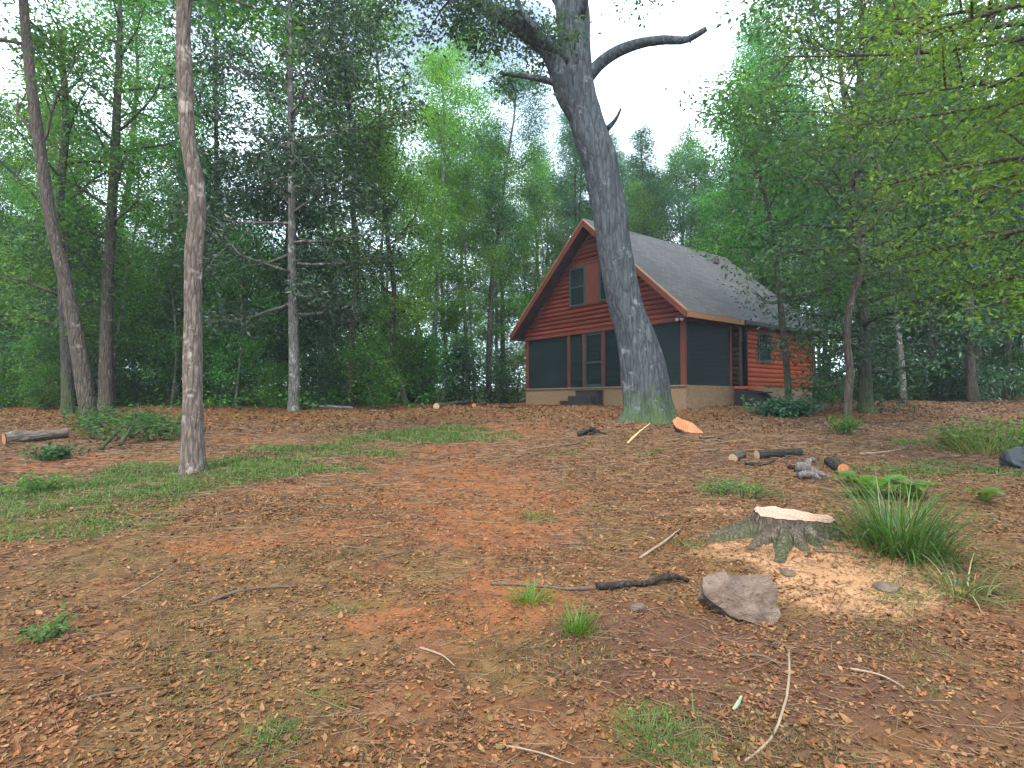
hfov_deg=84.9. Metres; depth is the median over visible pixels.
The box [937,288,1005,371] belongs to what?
understory tree
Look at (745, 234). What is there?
broadleaf tree
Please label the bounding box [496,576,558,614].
grass tuft
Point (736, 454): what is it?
wood block
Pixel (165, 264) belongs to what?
broadleaf tree
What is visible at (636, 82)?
sky
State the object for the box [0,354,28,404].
bush
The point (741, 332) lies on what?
side door
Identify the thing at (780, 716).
twig
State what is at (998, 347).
understory tree
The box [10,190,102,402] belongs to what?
broadleaf tree
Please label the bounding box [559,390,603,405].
wooden steps
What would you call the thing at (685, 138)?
broadleaf tree
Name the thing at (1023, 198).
broadleaf tree
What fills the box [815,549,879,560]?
stick
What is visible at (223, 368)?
bush
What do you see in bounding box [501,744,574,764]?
twig
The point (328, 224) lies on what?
broadleaf tree
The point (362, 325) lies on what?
understory tree
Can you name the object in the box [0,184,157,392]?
understory tree
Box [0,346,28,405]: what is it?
bush
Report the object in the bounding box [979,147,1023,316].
broadleaf tree
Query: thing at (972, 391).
broadleaf tree
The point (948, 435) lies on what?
weed
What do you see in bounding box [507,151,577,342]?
broadleaf tree
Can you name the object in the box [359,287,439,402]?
understory tree
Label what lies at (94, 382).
bush
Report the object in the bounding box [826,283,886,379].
understory tree
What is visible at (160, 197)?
broadleaf tree
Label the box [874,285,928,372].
understory tree
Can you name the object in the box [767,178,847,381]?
broadleaf tree
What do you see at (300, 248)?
understory tree
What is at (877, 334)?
understory tree
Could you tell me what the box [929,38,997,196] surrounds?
broadleaf tree
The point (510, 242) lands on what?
broadleaf tree
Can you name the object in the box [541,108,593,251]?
pine tree
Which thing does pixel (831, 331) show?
broadleaf tree
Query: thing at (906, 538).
grass tuft
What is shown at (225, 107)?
broadleaf tree
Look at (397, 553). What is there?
twig
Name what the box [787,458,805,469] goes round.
stick
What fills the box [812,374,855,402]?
shrub
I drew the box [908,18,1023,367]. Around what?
broadleaf tree
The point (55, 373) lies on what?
bush
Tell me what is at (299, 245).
broadleaf tree
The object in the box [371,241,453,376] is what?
understory tree
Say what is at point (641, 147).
pine tree
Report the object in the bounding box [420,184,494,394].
broadleaf tree
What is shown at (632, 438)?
stick
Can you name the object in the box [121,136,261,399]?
tree
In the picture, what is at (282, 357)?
magnolia tree
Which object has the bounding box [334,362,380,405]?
bush
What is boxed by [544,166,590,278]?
pine tree
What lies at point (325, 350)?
understory tree
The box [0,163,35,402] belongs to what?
broadleaf tree
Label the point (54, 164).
broadleaf tree
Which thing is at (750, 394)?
wooden steps
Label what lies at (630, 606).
stone
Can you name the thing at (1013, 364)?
bush
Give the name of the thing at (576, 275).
window
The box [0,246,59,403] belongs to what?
understory tree
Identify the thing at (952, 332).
understory tree
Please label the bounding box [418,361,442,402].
bush
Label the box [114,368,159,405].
bush
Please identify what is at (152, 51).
broadleaf tree
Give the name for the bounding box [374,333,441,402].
bush
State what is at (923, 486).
fern
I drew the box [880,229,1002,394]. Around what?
understory tree
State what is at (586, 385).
screen door
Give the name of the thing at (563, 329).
log cabin
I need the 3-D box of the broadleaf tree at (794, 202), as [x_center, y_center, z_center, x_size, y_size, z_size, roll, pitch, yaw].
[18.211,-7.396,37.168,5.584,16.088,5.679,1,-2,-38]
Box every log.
[2,428,69,444]
[319,405,352,408]
[433,400,470,408]
[472,402,486,406]
[753,448,802,458]
[824,457,849,472]
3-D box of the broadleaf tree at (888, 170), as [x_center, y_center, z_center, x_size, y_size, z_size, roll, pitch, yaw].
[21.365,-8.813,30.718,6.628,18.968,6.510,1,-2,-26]
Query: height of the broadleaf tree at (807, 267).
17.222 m
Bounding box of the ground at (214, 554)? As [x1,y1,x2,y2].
[0,378,1023,767]
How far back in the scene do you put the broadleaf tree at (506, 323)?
40.40 m
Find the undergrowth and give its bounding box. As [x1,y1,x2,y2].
[0,369,1023,410]
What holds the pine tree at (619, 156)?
on the ground at (214, 554)
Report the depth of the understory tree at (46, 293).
18.94 m
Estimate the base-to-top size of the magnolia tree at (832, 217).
15.101 m
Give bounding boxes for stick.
[202,585,296,603]
[369,408,397,411]
[499,405,518,408]
[627,423,649,442]
[639,529,679,558]
[699,432,735,439]
[700,446,721,451]
[744,459,775,465]
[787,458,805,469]
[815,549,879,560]
[860,449,900,454]
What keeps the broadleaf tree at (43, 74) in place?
on the ground at (214, 554)
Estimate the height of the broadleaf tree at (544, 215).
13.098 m
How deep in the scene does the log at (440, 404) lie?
19.72 m
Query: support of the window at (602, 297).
in the log cabin
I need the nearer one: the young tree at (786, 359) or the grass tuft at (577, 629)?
the grass tuft at (577, 629)
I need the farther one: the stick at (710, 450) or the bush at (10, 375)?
the bush at (10, 375)
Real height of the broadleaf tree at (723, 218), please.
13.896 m
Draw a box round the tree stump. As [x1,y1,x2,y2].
[691,506,855,562]
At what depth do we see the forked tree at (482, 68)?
31.58 m
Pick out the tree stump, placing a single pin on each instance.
(762, 525)
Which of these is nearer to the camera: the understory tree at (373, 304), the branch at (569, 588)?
the branch at (569, 588)
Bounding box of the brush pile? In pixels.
[51,400,205,449]
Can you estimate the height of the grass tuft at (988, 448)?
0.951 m
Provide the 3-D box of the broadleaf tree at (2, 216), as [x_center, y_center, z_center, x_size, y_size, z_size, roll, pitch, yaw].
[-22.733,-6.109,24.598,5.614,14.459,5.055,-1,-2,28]
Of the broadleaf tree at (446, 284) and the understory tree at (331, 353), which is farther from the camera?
the broadleaf tree at (446, 284)
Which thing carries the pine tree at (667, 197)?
on the ground at (214, 554)
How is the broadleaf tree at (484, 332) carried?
on the ground at (214, 554)
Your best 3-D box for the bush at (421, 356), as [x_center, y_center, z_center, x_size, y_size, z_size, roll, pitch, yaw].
[-3.774,-0.661,24.486,3.724,3.688,3.970,-1,-1,15]
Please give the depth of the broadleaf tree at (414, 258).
37.97 m
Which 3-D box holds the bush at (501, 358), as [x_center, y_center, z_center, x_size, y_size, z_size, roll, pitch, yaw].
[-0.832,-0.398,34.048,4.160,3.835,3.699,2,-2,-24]
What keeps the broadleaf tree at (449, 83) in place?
on the ground at (214, 554)
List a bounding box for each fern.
[833,470,868,482]
[833,473,914,494]
[881,477,947,497]
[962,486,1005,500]
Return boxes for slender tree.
[0,0,185,413]
[0,0,249,411]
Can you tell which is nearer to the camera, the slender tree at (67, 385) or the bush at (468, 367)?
the slender tree at (67, 385)
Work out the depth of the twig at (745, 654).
2.89 m
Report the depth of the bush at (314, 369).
18.03 m
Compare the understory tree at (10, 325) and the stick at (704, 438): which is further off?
the understory tree at (10, 325)
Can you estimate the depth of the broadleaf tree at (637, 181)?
43.22 m
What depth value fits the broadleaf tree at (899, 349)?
20.89 m
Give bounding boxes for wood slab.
[672,417,702,433]
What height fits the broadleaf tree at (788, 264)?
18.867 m
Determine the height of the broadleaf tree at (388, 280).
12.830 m
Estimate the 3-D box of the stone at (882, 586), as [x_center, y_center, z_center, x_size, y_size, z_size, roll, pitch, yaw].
[2.449,1.341,3.688,0.142,0.068,0.143,0,-2,0]
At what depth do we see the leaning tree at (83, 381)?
13.23 m
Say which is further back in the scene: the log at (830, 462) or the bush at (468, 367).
the bush at (468, 367)
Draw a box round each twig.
[89,685,150,696]
[122,565,174,596]
[380,547,418,558]
[419,646,454,665]
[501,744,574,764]
[561,528,654,538]
[742,653,781,667]
[744,649,790,761]
[850,667,903,687]
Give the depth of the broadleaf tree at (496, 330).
29.72 m
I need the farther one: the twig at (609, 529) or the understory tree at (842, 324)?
the understory tree at (842, 324)
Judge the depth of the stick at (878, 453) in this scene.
8.89 m
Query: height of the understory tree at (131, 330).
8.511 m
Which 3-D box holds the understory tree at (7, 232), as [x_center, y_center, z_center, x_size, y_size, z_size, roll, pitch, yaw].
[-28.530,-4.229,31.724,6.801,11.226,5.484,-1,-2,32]
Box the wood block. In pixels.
[728,449,745,460]
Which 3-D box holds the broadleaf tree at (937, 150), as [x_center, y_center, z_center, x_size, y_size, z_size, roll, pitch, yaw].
[22.555,-8.905,28.683,7.418,19.241,6.818,-1,-2,21]
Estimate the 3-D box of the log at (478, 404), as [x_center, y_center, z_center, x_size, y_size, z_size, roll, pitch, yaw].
[-1.150,0.758,20.557,0.168,0.159,4.887,0,-1,2]
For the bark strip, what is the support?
on the ground at (214, 554)
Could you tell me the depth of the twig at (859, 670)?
2.72 m
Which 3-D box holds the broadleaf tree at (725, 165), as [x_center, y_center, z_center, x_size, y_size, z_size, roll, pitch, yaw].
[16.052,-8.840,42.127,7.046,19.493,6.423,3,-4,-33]
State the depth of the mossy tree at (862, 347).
15.59 m
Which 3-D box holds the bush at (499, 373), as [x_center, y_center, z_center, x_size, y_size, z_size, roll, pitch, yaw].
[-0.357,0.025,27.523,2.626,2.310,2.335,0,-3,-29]
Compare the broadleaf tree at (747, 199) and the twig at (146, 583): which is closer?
the twig at (146, 583)
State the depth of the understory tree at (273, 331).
23.54 m
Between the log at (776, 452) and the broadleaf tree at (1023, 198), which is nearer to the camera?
the log at (776, 452)
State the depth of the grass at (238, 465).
6.71 m
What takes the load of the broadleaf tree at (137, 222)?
on the ground at (214, 554)
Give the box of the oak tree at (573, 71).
[350,0,706,424]
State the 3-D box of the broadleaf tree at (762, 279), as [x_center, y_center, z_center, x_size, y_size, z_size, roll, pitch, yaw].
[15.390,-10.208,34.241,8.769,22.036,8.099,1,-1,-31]
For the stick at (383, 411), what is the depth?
16.89 m
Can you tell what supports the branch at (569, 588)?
on the ground at (214, 554)
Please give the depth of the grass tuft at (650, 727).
2.30 m
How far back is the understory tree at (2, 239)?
22.27 m
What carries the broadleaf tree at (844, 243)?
on the ground at (214, 554)
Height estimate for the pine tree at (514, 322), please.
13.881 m
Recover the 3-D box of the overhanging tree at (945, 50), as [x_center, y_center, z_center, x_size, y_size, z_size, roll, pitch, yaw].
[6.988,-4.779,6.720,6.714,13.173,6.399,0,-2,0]
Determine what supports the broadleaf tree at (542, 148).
on the ground at (214, 554)
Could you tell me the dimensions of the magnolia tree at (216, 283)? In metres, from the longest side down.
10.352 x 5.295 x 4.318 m
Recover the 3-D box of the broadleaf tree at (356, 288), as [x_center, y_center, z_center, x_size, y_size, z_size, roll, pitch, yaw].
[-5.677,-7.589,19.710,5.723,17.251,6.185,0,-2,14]
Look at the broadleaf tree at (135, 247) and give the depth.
40.01 m
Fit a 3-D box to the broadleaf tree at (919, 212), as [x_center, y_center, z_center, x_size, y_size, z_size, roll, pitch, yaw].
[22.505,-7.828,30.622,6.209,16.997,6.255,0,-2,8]
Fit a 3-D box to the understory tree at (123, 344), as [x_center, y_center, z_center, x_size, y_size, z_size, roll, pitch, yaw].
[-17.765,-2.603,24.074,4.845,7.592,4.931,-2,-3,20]
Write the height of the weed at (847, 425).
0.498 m
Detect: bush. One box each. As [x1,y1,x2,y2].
[0,326,60,406]
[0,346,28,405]
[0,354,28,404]
[2,357,74,409]
[53,372,97,404]
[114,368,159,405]
[155,355,216,404]
[180,340,265,406]
[203,337,264,405]
[244,357,288,407]
[283,348,343,407]
[317,325,417,407]
[325,354,358,401]
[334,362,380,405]
[370,336,440,402]
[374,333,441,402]
[393,328,466,403]
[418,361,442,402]
[433,336,496,402]
[437,346,484,399]
[472,348,524,401]
[480,361,525,403]
[494,344,525,402]
[872,349,937,399]
[918,353,984,400]
[982,344,1023,399]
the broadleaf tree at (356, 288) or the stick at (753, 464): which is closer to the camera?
the stick at (753, 464)
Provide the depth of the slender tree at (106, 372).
16.62 m
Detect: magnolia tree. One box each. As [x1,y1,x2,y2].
[117,0,458,410]
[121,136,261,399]
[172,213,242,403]
[203,106,376,403]
[784,77,925,396]
[810,98,1023,402]
[945,213,1023,390]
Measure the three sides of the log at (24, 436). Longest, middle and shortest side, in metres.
0.992 x 0.257 x 0.253 m
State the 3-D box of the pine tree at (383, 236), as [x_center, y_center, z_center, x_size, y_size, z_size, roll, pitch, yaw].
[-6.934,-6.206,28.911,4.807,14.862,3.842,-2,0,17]
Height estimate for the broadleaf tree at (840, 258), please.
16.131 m
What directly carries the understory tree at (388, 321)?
on the ground at (214, 554)
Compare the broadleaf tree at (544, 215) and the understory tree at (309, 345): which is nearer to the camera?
the understory tree at (309, 345)
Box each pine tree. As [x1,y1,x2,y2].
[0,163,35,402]
[341,132,415,400]
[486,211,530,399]
[498,230,540,327]
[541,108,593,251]
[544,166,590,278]
[578,128,645,233]
[587,140,639,230]
[619,114,673,242]
[630,167,695,245]
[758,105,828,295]
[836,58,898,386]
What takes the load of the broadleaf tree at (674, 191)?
on the ground at (214, 554)
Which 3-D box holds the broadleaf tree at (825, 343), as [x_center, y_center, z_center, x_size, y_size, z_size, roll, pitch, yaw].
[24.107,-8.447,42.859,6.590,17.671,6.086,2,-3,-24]
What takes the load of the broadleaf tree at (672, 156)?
on the ground at (214, 554)
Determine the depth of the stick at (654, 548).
4.46 m
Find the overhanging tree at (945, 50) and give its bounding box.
[741,0,1023,345]
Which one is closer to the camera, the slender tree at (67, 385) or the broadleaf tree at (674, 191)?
the slender tree at (67, 385)
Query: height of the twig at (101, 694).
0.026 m
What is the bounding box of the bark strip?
[733,695,742,710]
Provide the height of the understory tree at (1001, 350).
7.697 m
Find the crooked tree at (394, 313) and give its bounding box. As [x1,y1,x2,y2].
[296,0,467,405]
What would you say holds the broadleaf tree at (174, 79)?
on the ground at (214, 554)
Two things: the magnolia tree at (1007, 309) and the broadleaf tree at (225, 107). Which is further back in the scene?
the magnolia tree at (1007, 309)
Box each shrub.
[15,439,90,462]
[740,393,822,418]
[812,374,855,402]
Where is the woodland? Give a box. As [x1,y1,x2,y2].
[12,235,1020,399]
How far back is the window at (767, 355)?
20.68 m
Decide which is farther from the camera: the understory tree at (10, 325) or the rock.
the understory tree at (10, 325)
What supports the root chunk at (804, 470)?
on the ground at (214, 554)
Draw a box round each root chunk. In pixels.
[577,427,606,435]
[794,456,832,479]
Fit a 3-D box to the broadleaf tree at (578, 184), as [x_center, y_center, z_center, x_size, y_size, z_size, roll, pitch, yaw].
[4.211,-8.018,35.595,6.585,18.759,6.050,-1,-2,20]
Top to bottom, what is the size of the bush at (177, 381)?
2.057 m
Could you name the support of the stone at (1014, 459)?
on the ground at (214, 554)
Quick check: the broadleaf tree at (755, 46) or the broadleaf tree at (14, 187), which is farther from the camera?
the broadleaf tree at (755, 46)
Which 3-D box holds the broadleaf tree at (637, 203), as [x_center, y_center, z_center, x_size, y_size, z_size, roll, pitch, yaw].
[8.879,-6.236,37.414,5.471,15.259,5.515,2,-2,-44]
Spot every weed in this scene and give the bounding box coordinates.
[3,471,76,493]
[14,597,77,643]
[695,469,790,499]
[827,411,866,433]
[915,419,1001,446]
[927,411,1023,449]
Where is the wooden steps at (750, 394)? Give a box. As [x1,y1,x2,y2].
[734,386,780,406]
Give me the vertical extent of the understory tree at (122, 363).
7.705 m
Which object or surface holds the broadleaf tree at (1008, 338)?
on the ground at (214, 554)
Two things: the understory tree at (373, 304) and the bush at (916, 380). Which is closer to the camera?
the bush at (916, 380)
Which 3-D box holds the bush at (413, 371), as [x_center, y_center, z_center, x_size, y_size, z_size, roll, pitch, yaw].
[-4.845,-0.602,26.190,3.996,3.675,3.748,0,0,-14]
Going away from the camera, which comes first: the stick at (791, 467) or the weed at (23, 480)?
the weed at (23, 480)
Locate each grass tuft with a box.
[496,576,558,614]
[547,594,604,643]
[594,694,715,767]
[785,463,1022,603]
[882,533,1023,615]
[901,420,1023,457]
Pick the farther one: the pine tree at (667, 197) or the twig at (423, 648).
the pine tree at (667, 197)
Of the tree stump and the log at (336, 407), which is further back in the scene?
the log at (336, 407)
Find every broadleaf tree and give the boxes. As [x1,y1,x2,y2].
[0,51,109,405]
[0,88,40,326]
[0,94,104,346]
[5,101,106,369]
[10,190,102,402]
[35,0,223,400]
[48,124,185,405]
[121,42,250,402]
[122,228,145,399]
[123,0,283,405]
[135,172,176,258]
[138,193,184,391]
[213,3,365,404]
[256,0,430,406]
[269,43,385,401]
[273,161,340,401]
[316,129,435,401]
[378,166,446,337]
[386,37,513,402]
[393,103,502,392]
[401,153,511,401]
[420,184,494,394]
[421,156,515,402]
[442,128,550,367]
[449,51,559,402]
[455,144,542,401]
[461,224,524,367]
[468,181,541,394]
[497,126,560,306]
[500,183,571,349]
[501,170,577,326]
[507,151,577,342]
[525,120,631,276]
[618,156,664,235]
[622,177,676,242]
[631,116,723,246]
[646,142,720,252]
[654,140,728,256]
[672,153,738,260]
[679,0,853,280]
[687,150,753,265]
[689,178,769,283]
[693,35,835,290]
[719,202,785,290]
[720,140,790,278]
[750,160,825,306]
[759,178,808,306]
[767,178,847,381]
[779,150,847,380]
[794,147,890,387]
[797,231,841,382]
[799,1,980,403]
[800,155,901,333]
[800,215,845,382]
[830,68,942,384]
[871,0,1023,397]
[877,43,1021,376]
[885,76,988,387]
[899,0,1023,402]
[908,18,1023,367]
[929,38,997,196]
[946,92,1023,397]
[959,12,1023,258]
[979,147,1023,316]
[984,48,1023,305]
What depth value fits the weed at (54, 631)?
3.12 m
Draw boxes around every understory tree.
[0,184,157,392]
[0,195,140,390]
[0,210,56,384]
[0,226,23,379]
[0,231,96,400]
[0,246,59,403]
[0,266,33,393]
[3,208,168,403]
[45,256,151,393]
[86,246,177,402]
[113,253,216,403]
[115,205,225,405]
[118,302,179,401]
[119,260,203,402]
[134,229,258,374]
[139,226,224,398]
[202,215,287,406]
[204,242,286,384]
[218,248,324,397]
[222,259,303,394]
[254,229,343,392]
[263,282,347,399]
[270,247,370,404]
[277,281,358,401]
[318,249,387,388]
[326,290,401,367]
[332,274,397,351]
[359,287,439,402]
[360,288,420,345]
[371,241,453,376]
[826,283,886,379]
[838,287,905,388]
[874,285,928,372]
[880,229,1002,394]
[890,285,948,364]
[900,252,1018,381]
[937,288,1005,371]
[956,291,1022,387]
[962,250,1022,388]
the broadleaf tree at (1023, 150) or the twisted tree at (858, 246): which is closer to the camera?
the twisted tree at (858, 246)
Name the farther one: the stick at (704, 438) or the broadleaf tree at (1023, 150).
the broadleaf tree at (1023, 150)
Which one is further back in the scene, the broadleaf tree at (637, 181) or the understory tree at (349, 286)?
the broadleaf tree at (637, 181)
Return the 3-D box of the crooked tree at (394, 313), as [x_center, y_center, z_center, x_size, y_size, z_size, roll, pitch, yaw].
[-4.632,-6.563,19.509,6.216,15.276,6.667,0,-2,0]
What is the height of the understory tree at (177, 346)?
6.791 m
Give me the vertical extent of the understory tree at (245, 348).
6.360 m
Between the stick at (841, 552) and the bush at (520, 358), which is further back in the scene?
the bush at (520, 358)
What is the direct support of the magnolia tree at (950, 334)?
on the ground at (214, 554)
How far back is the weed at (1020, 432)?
9.65 m
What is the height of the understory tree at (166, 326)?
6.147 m
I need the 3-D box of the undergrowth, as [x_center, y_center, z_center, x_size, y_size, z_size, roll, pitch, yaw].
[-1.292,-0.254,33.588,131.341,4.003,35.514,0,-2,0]
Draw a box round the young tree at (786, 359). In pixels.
[660,52,878,398]
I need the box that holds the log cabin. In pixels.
[509,219,826,408]
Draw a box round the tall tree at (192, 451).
[124,0,325,474]
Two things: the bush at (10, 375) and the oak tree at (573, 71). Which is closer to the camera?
the oak tree at (573, 71)
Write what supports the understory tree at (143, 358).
on the ground at (214, 554)
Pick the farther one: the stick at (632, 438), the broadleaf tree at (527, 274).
the broadleaf tree at (527, 274)
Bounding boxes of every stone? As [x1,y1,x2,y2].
[627,602,644,612]
[779,569,794,576]
[871,580,898,591]
[998,450,1023,468]
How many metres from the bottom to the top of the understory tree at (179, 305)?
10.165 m
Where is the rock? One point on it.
(745, 599)
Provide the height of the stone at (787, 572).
0.054 m
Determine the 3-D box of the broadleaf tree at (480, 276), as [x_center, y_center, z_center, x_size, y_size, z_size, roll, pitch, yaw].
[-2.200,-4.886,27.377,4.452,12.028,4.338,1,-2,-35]
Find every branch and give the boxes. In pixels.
[490,582,593,590]
[595,574,689,589]
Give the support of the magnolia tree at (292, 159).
on the ground at (214, 554)
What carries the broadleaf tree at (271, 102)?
on the ground at (214, 554)
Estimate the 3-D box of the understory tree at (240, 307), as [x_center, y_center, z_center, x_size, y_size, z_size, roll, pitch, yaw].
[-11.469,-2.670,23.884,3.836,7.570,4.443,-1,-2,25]
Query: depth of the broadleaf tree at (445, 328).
29.58 m
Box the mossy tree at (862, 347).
[705,0,1023,413]
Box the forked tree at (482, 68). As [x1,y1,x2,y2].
[407,21,527,399]
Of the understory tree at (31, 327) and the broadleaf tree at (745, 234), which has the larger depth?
the broadleaf tree at (745, 234)
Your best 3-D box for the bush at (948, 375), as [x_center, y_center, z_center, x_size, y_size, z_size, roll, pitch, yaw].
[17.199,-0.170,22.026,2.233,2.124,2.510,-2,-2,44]
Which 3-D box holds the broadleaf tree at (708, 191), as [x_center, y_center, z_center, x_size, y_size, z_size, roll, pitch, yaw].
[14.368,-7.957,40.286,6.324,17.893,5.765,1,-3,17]
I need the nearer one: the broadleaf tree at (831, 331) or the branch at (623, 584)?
the branch at (623, 584)
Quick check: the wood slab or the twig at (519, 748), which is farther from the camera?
the wood slab
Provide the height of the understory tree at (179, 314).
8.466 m
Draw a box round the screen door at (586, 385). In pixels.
[585,332,601,386]
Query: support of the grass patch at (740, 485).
on the ground at (214, 554)
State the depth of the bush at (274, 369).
17.95 m
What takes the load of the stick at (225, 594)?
on the ground at (214, 554)
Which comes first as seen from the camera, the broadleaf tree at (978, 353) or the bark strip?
the bark strip
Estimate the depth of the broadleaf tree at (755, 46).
32.89 m
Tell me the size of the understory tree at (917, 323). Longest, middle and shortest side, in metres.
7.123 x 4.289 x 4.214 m
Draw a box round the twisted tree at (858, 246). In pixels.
[665,0,1023,431]
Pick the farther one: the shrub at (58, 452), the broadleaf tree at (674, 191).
the broadleaf tree at (674, 191)
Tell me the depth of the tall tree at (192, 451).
7.53 m
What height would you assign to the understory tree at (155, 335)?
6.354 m
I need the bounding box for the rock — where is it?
[698,573,782,624]
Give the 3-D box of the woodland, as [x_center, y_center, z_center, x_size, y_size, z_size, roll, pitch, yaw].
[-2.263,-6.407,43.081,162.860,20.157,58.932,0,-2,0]
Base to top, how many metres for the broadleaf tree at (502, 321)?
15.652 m
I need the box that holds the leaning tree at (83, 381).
[0,0,127,426]
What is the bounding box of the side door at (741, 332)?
[734,326,742,385]
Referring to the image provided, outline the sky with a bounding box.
[0,0,1022,387]
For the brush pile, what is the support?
on the ground at (214, 554)
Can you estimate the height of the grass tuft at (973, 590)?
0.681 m
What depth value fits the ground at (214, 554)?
3.37 m
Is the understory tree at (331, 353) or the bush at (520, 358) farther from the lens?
the bush at (520, 358)
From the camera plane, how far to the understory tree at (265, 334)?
25.92 m
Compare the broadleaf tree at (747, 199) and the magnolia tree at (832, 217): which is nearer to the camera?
the magnolia tree at (832, 217)
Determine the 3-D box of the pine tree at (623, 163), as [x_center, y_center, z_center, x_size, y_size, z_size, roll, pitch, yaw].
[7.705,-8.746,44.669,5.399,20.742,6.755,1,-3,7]
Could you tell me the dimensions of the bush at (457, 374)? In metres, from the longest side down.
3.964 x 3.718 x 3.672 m
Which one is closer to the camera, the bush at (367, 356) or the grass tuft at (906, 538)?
the grass tuft at (906, 538)
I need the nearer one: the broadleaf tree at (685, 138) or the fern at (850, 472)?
the fern at (850, 472)
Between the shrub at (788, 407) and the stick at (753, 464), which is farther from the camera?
the shrub at (788, 407)
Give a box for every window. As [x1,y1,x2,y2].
[569,265,584,307]
[599,262,605,301]
[757,332,770,362]
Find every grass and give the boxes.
[0,421,1023,767]
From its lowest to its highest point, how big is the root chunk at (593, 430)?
0.191 m
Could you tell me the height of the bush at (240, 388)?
2.537 m
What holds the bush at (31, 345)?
on the ground at (214, 554)
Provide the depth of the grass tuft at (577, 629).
3.15 m
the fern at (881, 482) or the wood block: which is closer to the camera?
the fern at (881, 482)
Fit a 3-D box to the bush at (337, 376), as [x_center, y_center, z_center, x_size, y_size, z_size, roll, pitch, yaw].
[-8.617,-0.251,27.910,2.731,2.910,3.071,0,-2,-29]
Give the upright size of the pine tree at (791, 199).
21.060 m

